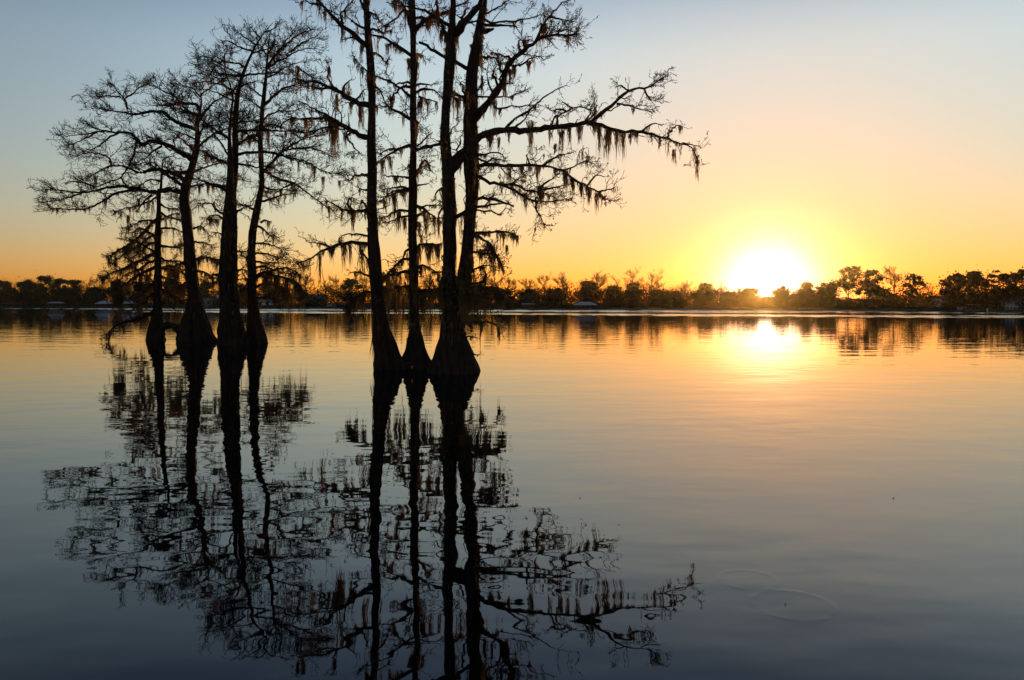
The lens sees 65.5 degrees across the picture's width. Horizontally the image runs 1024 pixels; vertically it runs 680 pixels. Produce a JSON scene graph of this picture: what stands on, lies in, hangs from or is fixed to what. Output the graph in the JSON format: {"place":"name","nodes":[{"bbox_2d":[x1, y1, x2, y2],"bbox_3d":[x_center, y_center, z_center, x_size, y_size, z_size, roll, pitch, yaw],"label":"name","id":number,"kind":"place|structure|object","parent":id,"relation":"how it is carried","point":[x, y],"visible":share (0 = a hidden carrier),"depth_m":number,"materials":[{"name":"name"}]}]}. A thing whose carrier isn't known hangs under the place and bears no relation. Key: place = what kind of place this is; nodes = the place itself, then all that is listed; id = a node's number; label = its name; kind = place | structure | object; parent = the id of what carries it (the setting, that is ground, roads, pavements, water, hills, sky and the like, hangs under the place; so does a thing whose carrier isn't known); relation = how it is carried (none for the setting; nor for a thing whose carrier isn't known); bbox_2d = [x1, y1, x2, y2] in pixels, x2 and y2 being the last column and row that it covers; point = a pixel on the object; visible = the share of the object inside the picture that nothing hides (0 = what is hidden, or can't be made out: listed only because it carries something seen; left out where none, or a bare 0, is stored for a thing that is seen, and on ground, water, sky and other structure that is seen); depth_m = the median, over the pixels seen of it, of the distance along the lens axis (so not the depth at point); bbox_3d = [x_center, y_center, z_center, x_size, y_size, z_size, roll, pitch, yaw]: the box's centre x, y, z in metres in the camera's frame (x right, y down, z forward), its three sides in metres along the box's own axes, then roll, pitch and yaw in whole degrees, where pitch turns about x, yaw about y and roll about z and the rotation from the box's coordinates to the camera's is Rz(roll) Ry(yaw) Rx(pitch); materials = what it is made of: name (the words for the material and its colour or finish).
{"place":"outdoors","nodes":[
{"label":"outdoors","id":0,"kind":"place"},
{"bbox_2d":[0,309,1023,679],"bbox_3d":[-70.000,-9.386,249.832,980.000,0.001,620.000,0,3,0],"label":"water","id":1,"kind":"structure","parent":0,"point":[312,495],"depth_m":8.06,"materials":[{"name":"black liquid"}]},
{"bbox_2d":[48,302,64,307],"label":"boathouse","id":2,"kind":"object","parent":1,"relation":"in","point":[56,305],"visible":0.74,"depth_m":341.24,"materials":[{"name":"metal"}]},
{"bbox_2d":[94,301,111,307],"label":"boathouse","id":3,"kind":"object","parent":1,"relation":"in","point":[102,304],"visible":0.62,"depth_m":334.32,"materials":[{"name":"metal"}]},
{"bbox_2d":[121,301,137,307],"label":"boathouse","id":4,"kind":"object","parent":1,"relation":"in","point":[126,304],"visible":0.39,"depth_m":331.60,"materials":[{"name":"metal"}]},
{"bbox_2d":[27,66,253,342],"bbox_3d":[-18.862,-6.614,41.023,10.301,15.278,8.336,-1,3,-28],"label":"cypress tree","id":5,"kind":"object","parent":1,"relation":"in","point":[194,325],"visible":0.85,"depth_m":41.09,"materials":[{"name":"black plant"}]},
{"bbox_2d":[93,147,197,341],"bbox_3d":[-20.306,-4.826,43.975,5.368,11.436,6.429,-2,3,-32],"label":"cypress tree","id":6,"kind":"object","parent":1,"relation":"in","point":[133,245],"visible":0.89,"depth_m":43.11,"materials":[{"name":"black plant"}]},
{"bbox_2d":[156,321,178,340],"bbox_3d":[-18.413,-0.225,42.929,2.081,1.565,0.584,1,3,23],"label":"cypress knee","id":7,"kind":"object","parent":1,"relation":"in","point":[160,334],"visible":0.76,"depth_m":42.97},
{"bbox_2d":[163,14,356,345],"bbox_3d":[-12.080,-7.324,38.120,8.546,16.960,7.460,0,3,0],"label":"cypress tree","id":8,"kind":"object","parent":1,"relation":"in","point":[231,330],"visible":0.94,"depth_m":38.12,"materials":[{"name":"black plant"}]},
{"bbox_2d":[208,7,349,343],"bbox_3d":[-11.419,-7.488,39.538,6.409,17.159,7.601,0,3,0],"label":"cypress tree","id":9,"kind":"object","parent":1,"relation":"in","point":[255,332],"visible":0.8,"depth_m":39.44,"materials":[{"name":"black plant"}]},
{"bbox_2d":[273,0,405,369],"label":"cypress tree","id":10,"kind":"object","parent":1,"relation":"in","point":[386,354],"visible":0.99,"depth_m":24.00,"materials":[{"name":"black plant"}]},
{"bbox_2d":[347,0,477,368],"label":"cypress tree","id":11,"kind":"object","parent":1,"relation":"in","point":[415,353],"visible":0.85,"depth_m":24.54,"materials":[{"name":"black plant"}]},
{"bbox_2d":[0,308,1023,317],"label":"wind ripples","id":12,"kind":"object","parent":1,"relation":"on","point":[965,314],"visible":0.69,"depth_m":177.56,"materials":[{"name":"black liquid"}]},
{"bbox_2d":[522,303,533,309],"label":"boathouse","id":13,"kind":"object","parent":1,"relation":"in","point":[527,305],"visible":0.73,"depth_m":265.95,"materials":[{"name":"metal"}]},
{"bbox_2d":[386,0,709,374],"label":"cypress tree","id":14,"kind":"object","parent":1,"relation":"in","point":[458,300],"visible":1,"depth_m":22.84,"materials":[{"name":"black plant"}]},
{"bbox_2d":[573,302,596,309],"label":"boathouse","id":15,"kind":"object","parent":1,"relation":"in","point":[585,304],"visible":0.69,"depth_m":256.37,"materials":[{"name":"metal"}]},
{"bbox_2d":[965,304,983,311],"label":"dock","id":16,"kind":"object","parent":1,"relation":"in","point":[968,310],"visible":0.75,"depth_m":190.34,"materials":[{"name":"brown wood"}]},
{"bbox_2d":[0,303,1023,311],"bbox_3d":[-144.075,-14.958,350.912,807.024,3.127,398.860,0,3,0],"label":"ground","id":17,"kind":"structure","parent":0,"point":[779,308],"depth_m":252.55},
{"bbox_2d":[0,278,18,304],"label":"leafy tree","id":18,"kind":"object","parent":17,"relation":"on","point":[6,284],"visible":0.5,"depth_m":365.59,"materials":[{"name":"green plant"}]},
{"bbox_2d":[0,276,41,305],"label":"leafy tree","id":19,"kind":"object","parent":17,"relation":"on","point":[23,285],"visible":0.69,"depth_m":358.71,"materials":[{"name":"green plant"}]},
{"bbox_2d":[27,274,56,304],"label":"leafy tree","id":20,"kind":"object","parent":17,"relation":"on","point":[45,280],"visible":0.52,"depth_m":360.41,"materials":[{"name":"green plant"}]},
{"bbox_2d":[39,278,70,305],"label":"leafy tree","id":21,"kind":"object","parent":17,"relation":"on","point":[57,283],"visible":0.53,"depth_m":355.60,"materials":[{"name":"green plant"}]},
{"bbox_2d":[61,279,88,305],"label":"leafy tree","id":22,"kind":"object","parent":17,"relation":"on","point":[73,284],"visible":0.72,"depth_m":352.33,"materials":[{"name":"green plant"}]},
{"bbox_2d":[72,285,108,305],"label":"leafy tree","id":23,"kind":"object","parent":17,"relation":"on","point":[92,289],"visible":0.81,"depth_m":346.24,"materials":[{"name":"green plant"}]},
{"bbox_2d":[89,273,110,291],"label":"leafless tree","id":24,"kind":"object","parent":17,"relation":"on","point":[94,281],"visible":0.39,"depth_m":355.77,"materials":[{"name":"brown plant"}]},
{"bbox_2d":[104,280,132,300],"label":"leafy tree","id":25,"kind":"object","parent":17,"relation":"on","point":[107,289],"visible":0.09,"depth_m":346.81,"materials":[{"name":"green plant"}]},
{"bbox_2d":[130,283,151,302],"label":"leafy tree","id":26,"kind":"object","parent":17,"relation":"on","point":[144,286],"visible":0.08,"depth_m":341.95,"materials":[{"name":"green plant"}]},
{"bbox_2d":[200,281,214,297],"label":"leafy tree","id":27,"kind":"object","parent":17,"relation":"on","point":[206,287],"visible":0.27,"depth_m":333.79,"materials":[{"name":"green plant"}]},
{"bbox_2d":[203,298,218,306],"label":"lake house","id":28,"kind":"structure","parent":17,"relation":"on","point":[207,301],"depth_m":327.96,"materials":[{"name":"metal"}]},
{"bbox_2d":[238,277,261,305],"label":"leafy tree","id":29,"kind":"object","parent":17,"relation":"on","point":[242,286],"visible":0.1,"depth_m":327.08,"materials":[{"name":"green plant"}]},
{"bbox_2d":[258,299,276,306],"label":"lake house","id":30,"kind":"structure","parent":17,"relation":"on","point":[264,303],"depth_m":315.69,"materials":[{"name":"metal"}]},
{"bbox_2d":[258,282,291,303],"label":"leafy tree","id":31,"kind":"object","parent":17,"relation":"on","point":[270,291],"visible":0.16,"depth_m":320.19,"materials":[{"name":"green plant"}]},
{"bbox_2d":[299,272,315,292],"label":"leafless tree","id":32,"kind":"object","parent":17,"relation":"on","point":[306,278],"visible":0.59,"depth_m":319.63,"materials":[{"name":"brown plant"}]},
{"bbox_2d":[303,295,328,306],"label":"tree","id":33,"kind":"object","parent":17,"relation":"on","point":[316,301],"depth_m":312.98,"materials":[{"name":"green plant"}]},
{"bbox_2d":[318,278,333,293],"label":"leafless tree","id":34,"kind":"object","parent":17,"relation":"on","point":[325,281],"visible":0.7,"depth_m":318.23,"materials":[{"name":"brown plant"}]},
{"bbox_2d":[326,303,336,306],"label":"parked car","id":35,"kind":"object","parent":17,"relation":"on","point":[329,304],"visible":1,"depth_m":305.37,"materials":[{"name":"grey metal"}]},
{"bbox_2d":[326,275,344,295],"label":"leafless tree","id":36,"kind":"object","parent":17,"relation":"on","point":[336,281],"visible":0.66,"depth_m":317.39,"materials":[{"name":"brown plant"}]},
{"bbox_2d":[332,278,364,304],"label":"leafy tree","id":37,"kind":"object","parent":17,"relation":"on","point":[348,283],"visible":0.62,"depth_m":305.86,"materials":[{"name":"green plant"}]},
{"bbox_2d":[352,277,369,290],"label":"leafless tree","id":38,"kind":"object","parent":17,"relation":"on","point":[366,281],"visible":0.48,"depth_m":312.11,"materials":[{"name":"brown plant"}]},
{"bbox_2d":[421,277,432,288],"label":"leafless tree","id":39,"kind":"object","parent":17,"relation":"on","point":[424,281],"visible":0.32,"depth_m":299.24,"materials":[{"name":"brown plant"}]},
{"bbox_2d":[486,273,499,285],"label":"leafless tree","id":40,"kind":"object","parent":17,"relation":"on","point":[489,282],"visible":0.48,"depth_m":289.07,"materials":[{"name":"brown plant"}]},
{"bbox_2d":[491,287,517,306],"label":"leafy tree","id":41,"kind":"object","parent":17,"relation":"on","point":[502,291],"visible":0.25,"depth_m":279.13,"materials":[{"name":"green plant"}]},
{"bbox_2d":[0,284,1023,309],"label":"undergrowth","id":42,"kind":"object","parent":17,"relation":"on","point":[919,301],"visible":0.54,"depth_m":260.01,"materials":[{"name":"plant"}]},
{"bbox_2d":[501,277,523,294],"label":"leafless tree","id":43,"kind":"object","parent":17,"relation":"on","point":[510,283],"visible":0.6,"depth_m":288.77,"materials":[{"name":"brown plant"}]},
{"bbox_2d":[506,288,541,305],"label":"leafy tree","id":44,"kind":"object","parent":17,"relation":"on","point":[531,292],"visible":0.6,"depth_m":276.30,"materials":[{"name":"green plant"}]},
{"bbox_2d":[517,276,534,292],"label":"leafless tree","id":45,"kind":"object","parent":17,"relation":"on","point":[526,283],"visible":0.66,"depth_m":285.13,"materials":[{"name":"brown plant"}]},
{"bbox_2d":[534,272,554,294],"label":"leafless tree","id":46,"kind":"object","parent":17,"relation":"on","point":[546,279],"visible":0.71,"depth_m":285.65,"materials":[{"name":"brown plant"}]},
{"bbox_2d":[537,286,569,306],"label":"leafy tree","id":47,"kind":"object","parent":17,"relation":"on","point":[555,290],"visible":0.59,"depth_m":273.16,"materials":[{"name":"green plant"}]},
{"bbox_2d":[553,271,572,291],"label":"leafless tree","id":48,"kind":"object","parent":17,"relation":"on","point":[563,282],"visible":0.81,"depth_m":280.70,"materials":[{"name":"brown plant"}]},
{"bbox_2d":[568,278,606,306],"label":"leafy tree","id":49,"kind":"object","parent":17,"relation":"on","point":[590,285],"visible":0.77,"depth_m":269.61,"materials":[{"name":"green plant"}]},
{"bbox_2d":[592,270,608,298],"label":"leafless tree","id":50,"kind":"object","parent":17,"relation":"on","point":[603,280],"visible":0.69,"depth_m":277.27,"materials":[{"name":"brown plant"}]},
{"bbox_2d":[596,285,627,306],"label":"leafy tree","id":51,"kind":"object","parent":17,"relation":"on","point":[613,289],"visible":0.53,"depth_m":266.93,"materials":[{"name":"green plant"}]},
{"bbox_2d":[608,273,620,290],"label":"leafless tree","id":52,"kind":"object","parent":17,"relation":"on","point":[616,281],"visible":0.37,"depth_m":275.02,"materials":[{"name":"brown plant"}]},
{"bbox_2d":[619,282,645,305],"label":"leafy tree","id":53,"kind":"object","parent":17,"relation":"on","point":[632,286],"visible":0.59,"depth_m":266.60,"materials":[{"name":"green plant"}]},
{"bbox_2d":[621,267,648,289],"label":"leafless tree","id":54,"kind":"object","parent":17,"relation":"on","point":[631,281],"visible":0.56,"depth_m":272.41,"materials":[{"name":"brown plant"}]},
{"bbox_2d":[641,269,664,291],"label":"leafless tree","id":55,"kind":"object","parent":17,"relation":"on","point":[654,282],"visible":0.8,"depth_m":271.22,"materials":[{"name":"brown plant"}]},
{"bbox_2d":[637,287,673,306],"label":"leafy tree","id":56,"kind":"object","parent":17,"relation":"on","point":[656,291],"visible":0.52,"depth_m":261.58,"materials":[{"name":"green plant"}]},
{"bbox_2d":[665,290,691,306],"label":"leafy tree","id":57,"kind":"object","parent":17,"relation":"on","point":[672,291],"visible":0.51,"depth_m":260.51,"materials":[{"name":"brown plant"}]},
{"bbox_2d":[676,281,692,300],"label":"leafless tree","id":58,"kind":"object","parent":17,"relation":"on","point":[686,287],"visible":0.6,"depth_m":266.73,"materials":[{"name":"brown plant"}]},
{"bbox_2d":[692,279,719,306],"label":"leafy tree","id":59,"kind":"object","parent":17,"relation":"on","point":[705,287],"visible":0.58,"depth_m":260.65,"materials":[{"name":"brown plant"}]},
{"bbox_2d":[717,290,736,306],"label":"leafy tree","id":60,"kind":"object","parent":17,"relation":"on","point":[726,293],"visible":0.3,"depth_m":255.95,"materials":[{"name":"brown plant"}]},
{"bbox_2d":[737,287,765,305],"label":"leafy tree","id":61,"kind":"object","parent":17,"relation":"on","point":[754,290],"visible":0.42,"depth_m":254.70,"materials":[{"name":"brown plant"}]},
{"bbox_2d":[770,280,790,306],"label":"leafy tree","id":62,"kind":"object","parent":17,"relation":"on","point":[778,290],"visible":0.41,"depth_m":250.76,"materials":[{"name":"brown plant"}]},
{"bbox_2d":[781,278,818,307],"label":"leafy tree","id":63,"kind":"object","parent":17,"relation":"on","point":[807,284],"visible":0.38,"depth_m":244.29,"materials":[{"name":"brown plant"}]},
{"bbox_2d":[809,280,842,306],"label":"leafy tree","id":64,"kind":"object","parent":17,"relation":"on","point":[823,287],"visible":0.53,"depth_m":238.21,"materials":[{"name":"brown plant"}]},
{"bbox_2d":[807,265,891,306],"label":"spreading tree","id":65,"kind":"object","parent":17,"relation":"on","point":[853,271],"visible":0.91,"depth_m":229.57,"materials":[{"name":"brown plant"}]},
{"bbox_2d":[842,268,885,295],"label":"spreading tree","id":66,"kind":"object","parent":17,"relation":"on","point":[867,278],"visible":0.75,"depth_m":225.82,"materials":[{"name":"brown plant"}]},
{"bbox_2d":[852,283,907,307],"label":"leafy tree","id":67,"kind":"object","parent":17,"relation":"on","point":[872,290],"visible":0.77,"depth_m":221.67,"materials":[{"name":"black plant"}]},
{"bbox_2d":[881,266,911,303],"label":"leafless tree","id":68,"kind":"object","parent":17,"relation":"on","point":[895,277],"visible":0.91,"depth_m":221.75,"materials":[{"name":"brown plant"}]},
{"bbox_2d":[895,273,927,304],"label":"spreading tree","id":69,"kind":"object","parent":17,"relation":"on","point":[913,289],"visible":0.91,"depth_m":214.81,"materials":[{"name":"brown plant"}]},
{"bbox_2d":[919,282,933,297],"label":"leafless tree","id":70,"kind":"object","parent":17,"relation":"on","point":[927,288],"visible":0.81,"depth_m":213.68,"materials":[{"name":"brown plant"}]},
{"bbox_2d":[931,297,948,308],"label":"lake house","id":71,"kind":"structure","parent":17,"relation":"on","point":[939,304],"depth_m":206.19,"materials":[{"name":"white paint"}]},
{"bbox_2d":[924,270,974,306],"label":"leafy tree","id":72,"kind":"object","parent":17,"relation":"on","point":[948,285],"visible":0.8,"depth_m":205.45,"materials":[{"name":"black plant"}]},
{"bbox_2d":[956,306,966,310],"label":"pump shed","id":73,"kind":"structure","parent":17,"relation":"on","point":[959,308],"depth_m":195.85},
{"bbox_2d":[952,270,993,305],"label":"leafy tree","id":74,"kind":"object","parent":17,"relation":"on","point":[975,279],"visible":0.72,"depth_m":202.44,"materials":[{"name":"black plant"}]},
{"bbox_2d":[977,269,1001,290],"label":"spreading tree","id":75,"kind":"object","parent":17,"relation":"on","point":[991,275],"visible":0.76,"depth_m":200.69,"materials":[{"name":"black plant"}]},
{"bbox_2d":[978,273,1019,302],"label":"leafy tree","id":76,"kind":"object","parent":17,"relation":"on","point":[1002,278],"visible":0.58,"depth_m":196.40,"materials":[{"name":"black plant"}]},
{"bbox_2d":[996,266,1023,298],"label":"leafy tree","id":77,"kind":"object","parent":17,"relation":"on","point":[1016,278],"visible":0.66,"depth_m":193.49,"materials":[{"name":"black plant"}]},
{"bbox_2d":[999,299,1023,309],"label":"lake house","id":78,"kind":"structure","parent":17,"relation":"on","point":[1013,303],"depth_m":188.86,"materials":[{"name":"white paint"}]},
{"bbox_2d":[0,0,1023,302],"label":"sky","id":79,"kind":"structure","parent":0,"point":[867,134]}
]}

